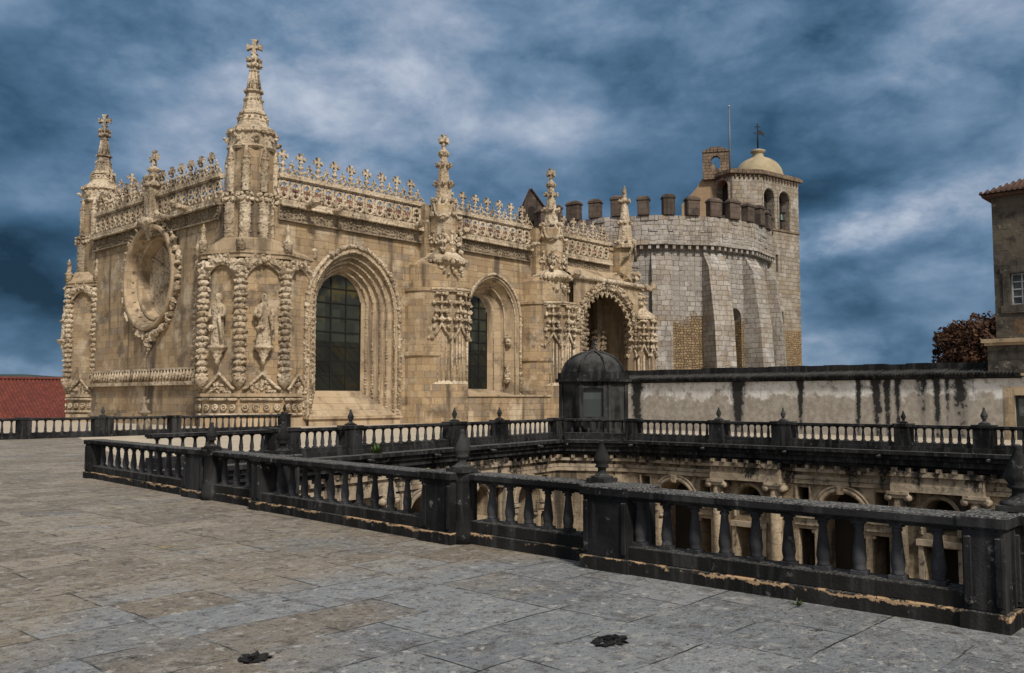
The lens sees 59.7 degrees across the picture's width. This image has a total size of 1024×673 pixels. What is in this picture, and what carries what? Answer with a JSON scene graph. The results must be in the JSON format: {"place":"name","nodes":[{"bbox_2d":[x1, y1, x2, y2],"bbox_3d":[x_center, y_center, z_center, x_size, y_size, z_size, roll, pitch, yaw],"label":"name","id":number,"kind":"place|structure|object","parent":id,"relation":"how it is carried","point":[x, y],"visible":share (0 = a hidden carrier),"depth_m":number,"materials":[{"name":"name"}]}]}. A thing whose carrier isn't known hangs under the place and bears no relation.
{"place":"outdoors","nodes":[
{"label":"outdoors","id":0,"kind":"place"},
{"bbox_2d":[90,407,114,436],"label":"balustrade pier","id":1,"kind":"structure","parent":0,"point":[102,424],"depth_m":40.73,"materials":[{"name":"stone"}]},
{"bbox_2d":[166,415,182,432],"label":"balustrade pier","id":2,"kind":"structure","parent":0,"point":[174,423],"depth_m":43.28,"materials":[{"name":"stone"}]},
{"bbox_2d":[0,374,489,389],"bbox_3d":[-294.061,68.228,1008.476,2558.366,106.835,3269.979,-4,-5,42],"label":"hills","id":3,"kind":"structure","parent":0,"point":[20,375],"depth_m":1547.64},
{"bbox_2d":[0,376,67,417],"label":"red roof house","id":4,"kind":"structure","parent":3,"relation":"on","point":[39,397],"depth_m":81.74,"materials":[{"name":"tile"}]},
{"bbox_2d":[278,404,291,426],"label":"balustrade pier","id":5,"kind":"structure","parent":0,"point":[288,419],"depth_m":47.94,"materials":[{"name":"stone"}]},
{"bbox_2d":[419,429,480,544],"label":"balustrade pier","id":6,"kind":"structure","parent":0,"point":[449,505],"depth_m":10.80,"materials":[{"name":"stone"}]},
{"bbox_2d":[0,420,1021,465],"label":"forecourt","id":7,"kind":"structure","parent":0,"point":[189,441],"depth_m":40.97,"materials":[{"name":"grey stone"}]},
{"bbox_2d":[32,417,93,438],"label":"balustrade","id":8,"kind":"object","parent":7,"relation":"on","point":[44,434],"visible":0.99,"depth_m":39.58,"materials":[{"name":"stone"}]},
{"bbox_2d":[114,416,169,435],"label":"balustrade","id":9,"kind":"object","parent":7,"relation":"on","point":[132,432],"visible":1,"depth_m":42.09,"materials":[{"name":"stone"}]},
{"bbox_2d":[138,397,150,429],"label":"stone cross","id":10,"kind":"object","parent":7,"relation":"on","point":[144,411],"visible":0.89,"depth_m":47.71,"materials":[{"name":"beige stone"}]},
{"bbox_2d":[181,414,280,432],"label":"balustrade","id":11,"kind":"object","parent":7,"relation":"on","point":[222,428],"visible":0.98,"depth_m":45.55,"materials":[{"name":"stone"}]},
{"bbox_2d":[60,39,658,426],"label":"abbey church","id":12,"kind":"structure","parent":7,"relation":"on","point":[384,314],"depth_m":62.19,"materials":[{"name":"stone"}]},
{"bbox_2d":[56,308,66,353],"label":"saint statue","id":13,"kind":"object","parent":12,"relation":"attached to","point":[60,341],"visible":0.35,"depth_m":69.40,"materials":[{"name":"stone"}]},
{"bbox_2d":[121,221,181,353],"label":"round window","id":14,"kind":"structure","parent":12,"relation":"in","point":[150,285],"depth_m":62.95,"materials":[{"name":"stone"}]},
{"bbox_2d":[207,293,227,364],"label":"saint statue","id":15,"kind":"object","parent":12,"relation":"attached to","point":[217,314],"visible":1,"depth_m":53.63,"materials":[{"name":"stone"}]},
{"bbox_2d":[253,293,275,364],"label":"saint statue","id":16,"kind":"object","parent":12,"relation":"attached to","point":[264,312],"visible":1,"depth_m":53.77,"materials":[{"name":"stone"}]},
{"bbox_2d":[302,242,402,425],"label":"arched window","id":17,"kind":"structure","parent":12,"relation":"in","point":[357,352],"depth_m":60.89,"materials":[{"name":"stone"}]},
{"bbox_2d":[467,273,522,394],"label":"arched window","id":18,"kind":"structure","parent":12,"relation":"in","point":[488,353],"depth_m":71.21,"materials":[{"name":"stone"}]},
{"bbox_2d":[518,188,545,225],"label":"roof dormer","id":19,"kind":"object","parent":12,"relation":"on","point":[532,203],"visible":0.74,"depth_m":96.19,"materials":[{"name":"brown stone"}]},
{"bbox_2d":[468,394,551,421],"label":"wall","id":20,"kind":"structure","parent":7,"relation":"on","point":[512,407],"depth_m":67.52,"materials":[{"name":"stone"}]},
{"bbox_2d":[555,339,631,432],"bbox_3d":[3.731,2.904,40.889,3.437,5.760,3.437,0,-4,5],"label":"stair turret","id":21,"kind":"object","parent":7,"relation":"on","point":[593,382],"visible":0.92,"depth_m":39.65,"materials":[{"name":"stone"}]},
{"bbox_2d":[583,386,603,418],"bbox_3d":[3.594,2.919,39.369,1.120,1.480,0.050,0,-4,5],"label":"window frame","id":22,"kind":"structure","parent":21,"relation":"in","point":[583,386],"depth_m":39.34,"materials":[{"name":"stone"}]},
{"bbox_2d":[625,362,1023,439],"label":"plaster wall building","id":23,"kind":"structure","parent":7,"relation":"on","point":[958,394],"depth_m":42.70,"materials":[{"name":"paint"}]},
{"bbox_2d":[979,178,1023,375],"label":"corner house","id":24,"kind":"structure","parent":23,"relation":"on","point":[1005,349],"depth_m":38.31,"materials":[{"name":"brown stone"}]},
{"bbox_2d":[1011,273,1023,304],"label":"window pane","id":25,"kind":"structure","parent":24,"relation":"in","point":[1017,280],"depth_m":38.28,"materials":[{"name":"white paint"}]},
{"bbox_2d":[1015,395,1023,439],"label":"door","id":26,"kind":"structure","parent":23,"relation":"in","point":[1019,398],"depth_m":37.54,"materials":[{"name":"grey wood"}]},
{"bbox_2d":[0,438,1023,672],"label":"terrace","id":27,"kind":"structure","parent":0,"point":[98,576],"depth_m":7.45,"materials":[{"name":"grey stone"}]},
{"bbox_2d":[0,418,17,439],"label":"balustrade","id":28,"kind":"object","parent":27,"relation":"on","point":[10,435],"visible":1,"depth_m":37.90,"materials":[{"name":"stone"}]},
{"bbox_2d":[15,417,32,439],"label":"balustrade pier","id":29,"kind":"structure","parent":27,"relation":"on","point":[23,427],"depth_m":38.30,"materials":[{"name":"stone"}]},
{"bbox_2d":[83,439,105,478],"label":"balustrade pier","id":30,"kind":"structure","parent":27,"relation":"on","point":[93,452],"depth_m":19.67,"materials":[{"name":"stone"}]},
{"bbox_2d":[91,439,194,494],"bbox_3d":[-7.439,2.587,17.945,0.360,0.860,4.961,4,-5,-43],"label":"balustrade","id":31,"kind":"object","parent":27,"relation":"on","point":[159,480],"visible":0.88,"depth_m":17.80,"materials":[{"name":"stone"}]},
{"bbox_2d":[181,422,228,500],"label":"balustrade pier","id":32,"kind":"structure","parent":27,"relation":"on","point":[202,469],"depth_m":15.57,"materials":[{"name":"stone"}]},
{"bbox_2d":[212,450,266,505],"bbox_3d":[-4.510,2.380,14.955,1.831,0.860,0.360,-4,-6,44],"label":"balustrade","id":33,"kind":"object","parent":27,"relation":"on","point":[236,492],"visible":0.69,"depth_m":15.02,"materials":[{"name":"stone"}]},
{"bbox_2d":[237,651,271,663],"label":"leaf litter","id":34,"kind":"object","parent":27,"relation":"on","point":[256,657],"visible":1,"depth_m":5.97,"materials":[{"name":"black plant"}]},
{"bbox_2d":[248,454,280,510],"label":"balustrade pier","id":35,"kind":"structure","parent":27,"relation":"on","point":[263,477],"depth_m":14.07,"materials":[{"name":"stone"}]},
{"bbox_2d":[270,422,302,494],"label":"balustrade pier","id":36,"kind":"structure","parent":27,"relation":"on","point":[282,437],"depth_m":14.43,"materials":[{"name":"stone"}]},
{"bbox_2d":[260,456,429,538],"bbox_3d":[-2.423,2.221,12.660,0.360,0.860,4.216,4,-6,-44],"label":"balustrade","id":37,"kind":"object","parent":27,"relation":"on","point":[390,518],"visible":0.93,"depth_m":12.38,"materials":[{"name":"stone"}]},
{"bbox_2d":[469,472,589,560],"bbox_3d":[0.303,2.053,10.241,1.984,0.860,0.380,-4,-5,42],"label":"balustrade","id":38,"kind":"object","parent":27,"relation":"on","point":[529,536],"visible":0.85,"depth_m":10.21,"materials":[{"name":"stone"}]},
{"bbox_2d":[592,634,628,646],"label":"leaf litter","id":39,"kind":"object","parent":27,"relation":"on","point":[608,638],"visible":1,"depth_m":6.41,"materials":[{"name":"black plant"}]},
{"bbox_2d":[627,487,963,625],"bbox_3d":[2.385,1.900,8.033,3.231,0.860,0.360,-4,-5,41],"label":"balustrade","id":40,"kind":"object","parent":27,"relation":"on","point":[938,597],"visible":0.95,"depth_m":7.75,"materials":[{"name":"stone"}]},
{"bbox_2d":[790,599,803,606],"bbox_3d":[2.423,2.252,7.552,0.102,0.078,0.132,1,-4,-13],"label":"weed","id":41,"kind":"object","parent":27,"relation":"on","point":[799,603],"visible":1,"depth_m":7.56,"materials":[{"name":"green plant"}]},
{"bbox_2d":[931,311,996,362],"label":"russet tree","id":42,"kind":"object","parent":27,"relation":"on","point":[956,342],"visible":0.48,"depth_m":53.74,"materials":[{"name":"brown plant"}]},
{"bbox_2d":[995,444,1023,627],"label":"balustrade pier","id":43,"kind":"structure","parent":27,"relation":"on","point":[1013,475],"depth_m":7.01,"materials":[{"name":"stone"}]},
{"bbox_2d":[0,0,1023,376],"label":"sky","id":44,"kind":"structure","parent":0,"point":[893,117],"materials":[{"name":"blue"}]},
{"bbox_2d":[579,440,659,574],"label":"balustrade pier","id":45,"kind":"structure","parent":0,"point":[609,511],"depth_m":9.14,"materials":[{"name":"stone"}]},
{"bbox_2d":[516,194,786,369],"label":"rotunda","id":46,"kind":"structure","parent":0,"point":[713,300],"depth_m":88.53,"materials":[{"name":"grey stone"}]},
{"bbox_2d":[682,146,728,216],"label":"bellcote","id":47,"kind":"object","parent":46,"relation":"on","point":[703,191],"visible":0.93,"depth_m":103.27,"materials":[{"name":"brown stone"}]},
{"bbox_2d":[713,149,802,365],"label":"bell tower","id":48,"kind":"structure","parent":46,"relation":"on","point":[758,177],"depth_m":103.15,"materials":[{"name":"brown stone"}]},
{"bbox_2d":[728,105,730,168],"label":"flagpole","id":49,"kind":"object","parent":48,"relation":"on","point":[729,138],"visible":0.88,"depth_m":102.69,"materials":[{"name":"metal"}]},
{"bbox_2d":[755,123,764,148],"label":"weather vane","id":50,"kind":"object","parent":48,"relation":"on","point":[759,132],"visible":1,"depth_m":106.02,"materials":[{"name":"metal"}]},
{"bbox_2d":[779,211,785,221],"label":"bell","id":51,"kind":"object","parent":48,"relation":"hanging from","point":[781,217],"visible":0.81,"depth_m":103.64,"materials":[{"name":"grey metal"}]},
{"bbox_2d":[971,408,997,453],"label":"balustrade pier","id":52,"kind":"structure","parent":0,"point":[984,435],"depth_m":28.50,"materials":[{"name":"stone"}]},
{"bbox_2d":[955,508,1022,635],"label":"balustrade pier","id":53,"kind":"structure","parent":0,"point":[989,572],"depth_m":6.76,"materials":[{"name":"stone"}]},
{"label":"courtyard floor","id":54,"kind":"structure","parent":0,"visible":0},
{"bbox_2d":[145,439,1011,583],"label":"cloister","id":55,"kind":"structure","parent":54,"relation":"on","point":[961,482],"depth_m":32.90,"materials":[{"name":"stone"}]},
{"bbox_2d":[145,430,272,469],"bbox_3d":[-7.992,2.986,23.841,0.340,0.880,3.883,-3,-5,33],"label":"balustrade","id":56,"kind":"object","parent":55,"relation":"on","point":[193,435],"visible":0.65,"depth_m":23.64,"materials":[{"name":"stone"}]},
{"bbox_2d":[263,411,300,453],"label":"balustrade pier","id":57,"kind":"structure","parent":55,"relation":"on","point":[271,443],"depth_m":25.80,"materials":[{"name":"stone"}]},
{"bbox_2d":[299,427,345,457],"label":"balustrade","id":58,"kind":"object","parent":55,"relation":"on","point":[321,450],"visible":0.89,"depth_m":27.07,"materials":[{"name":"stone"}]},
{"bbox_2d":[337,409,363,454],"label":"balustrade pier","id":59,"kind":"structure","parent":55,"relation":"on","point":[351,438],"depth_m":28.07,"materials":[{"name":"stone"}]},
{"bbox_2d":[370,443,384,453],"bbox_3d":[-4.360,3.603,28.682,0.625,0.444,0.540,-4,-5,42],"label":"weed","id":60,"kind":"object","parent":55,"relation":"on","point":[376,449],"visible":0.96,"depth_m":28.58,"materials":[{"name":"green plant"}]},
{"bbox_2d":[363,423,449,453],"bbox_3d":[-3.656,3.447,30.498,0.340,0.880,4.588,-3,-5,33],"label":"balustrade","id":61,"kind":"object","parent":55,"relation":"on","point":[416,444],"visible":0.98,"depth_m":30.40,"materials":[{"name":"stone"}]},
{"bbox_2d":[441,408,466,446],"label":"balustrade pier","id":62,"kind":"structure","parent":55,"relation":"on","point":[451,432],"depth_m":32.57,"materials":[{"name":"stone"}]},
{"bbox_2d":[466,421,495,445],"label":"balustrade","id":63,"kind":"object","parent":55,"relation":"on","point":[483,439],"visible":0.91,"depth_m":34.08,"materials":[{"name":"stone"}]},
{"bbox_2d":[489,407,509,442],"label":"balustrade pier","id":64,"kind":"structure","parent":55,"relation":"on","point":[499,429],"depth_m":35.15,"materials":[{"name":"stone"}]},
{"bbox_2d":[509,419,555,442],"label":"balustrade","id":65,"kind":"object","parent":55,"relation":"on","point":[530,436],"visible":1,"depth_m":37.18,"materials":[{"name":"stone"}]},
{"bbox_2d":[547,418,564,438],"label":"balustrade pier","id":66,"kind":"structure","parent":55,"relation":"on","point":[557,427],"depth_m":38.83,"materials":[{"name":"stone"}]},
{"bbox_2d":[564,419,625,439],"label":"balustrade","id":67,"kind":"object","parent":55,"relation":"on","point":[597,435],"visible":0.99,"depth_m":38.36,"materials":[{"name":"stone"}]},
{"bbox_2d":[624,418,642,439],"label":"balustrade pier","id":68,"kind":"structure","parent":55,"relation":"on","point":[632,427],"depth_m":37.67,"materials":[{"name":"stone"}]},
{"bbox_2d":[636,419,708,442],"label":"balustrade","id":69,"kind":"object","parent":55,"relation":"on","point":[693,437],"visible":1,"depth_m":36.37,"materials":[{"name":"stone"}]},
{"bbox_2d":[707,407,729,443],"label":"balustrade pier","id":70,"kind":"structure","parent":55,"relation":"on","point":[718,429],"depth_m":34.94,"materials":[{"name":"stone"}]},
{"bbox_2d":[724,421,770,445],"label":"balustrade","id":71,"kind":"object","parent":55,"relation":"on","point":[748,439],"visible":1,"depth_m":34.14,"materials":[{"name":"stone"}]},
{"bbox_2d":[770,408,796,445],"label":"balustrade pier","id":72,"kind":"structure","parent":55,"relation":"on","point":[783,431],"depth_m":33.12,"materials":[{"name":"stone"}]},
{"bbox_2d":[790,422,893,449],"bbox_3d":[11.737,3.535,31.764,3.750,0.880,0.340,-4,-5,42],"label":"balustrade","id":73,"kind":"object","parent":55,"relation":"on","point":[853,443],"visible":0.99,"depth_m":31.62,"materials":[{"name":"stone"}]},
{"bbox_2d":[892,411,914,450],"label":"balustrade pier","id":74,"kind":"structure","parent":55,"relation":"on","point":[903,434],"depth_m":30.20,"materials":[{"name":"stone"}]},
{"bbox_2d":[910,425,972,452],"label":"balustrade","id":75,"kind":"object","parent":55,"relation":"on","point":[950,446],"visible":0.99,"depth_m":29.40,"materials":[{"name":"stone"}]},
{"bbox_2d":[993,426,1023,454],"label":"balustrade","id":76,"kind":"object","parent":55,"relation":"on","point":[1002,448],"visible":0.98,"depth_m":28.08,"materials":[{"name":"stone"}]}
]}

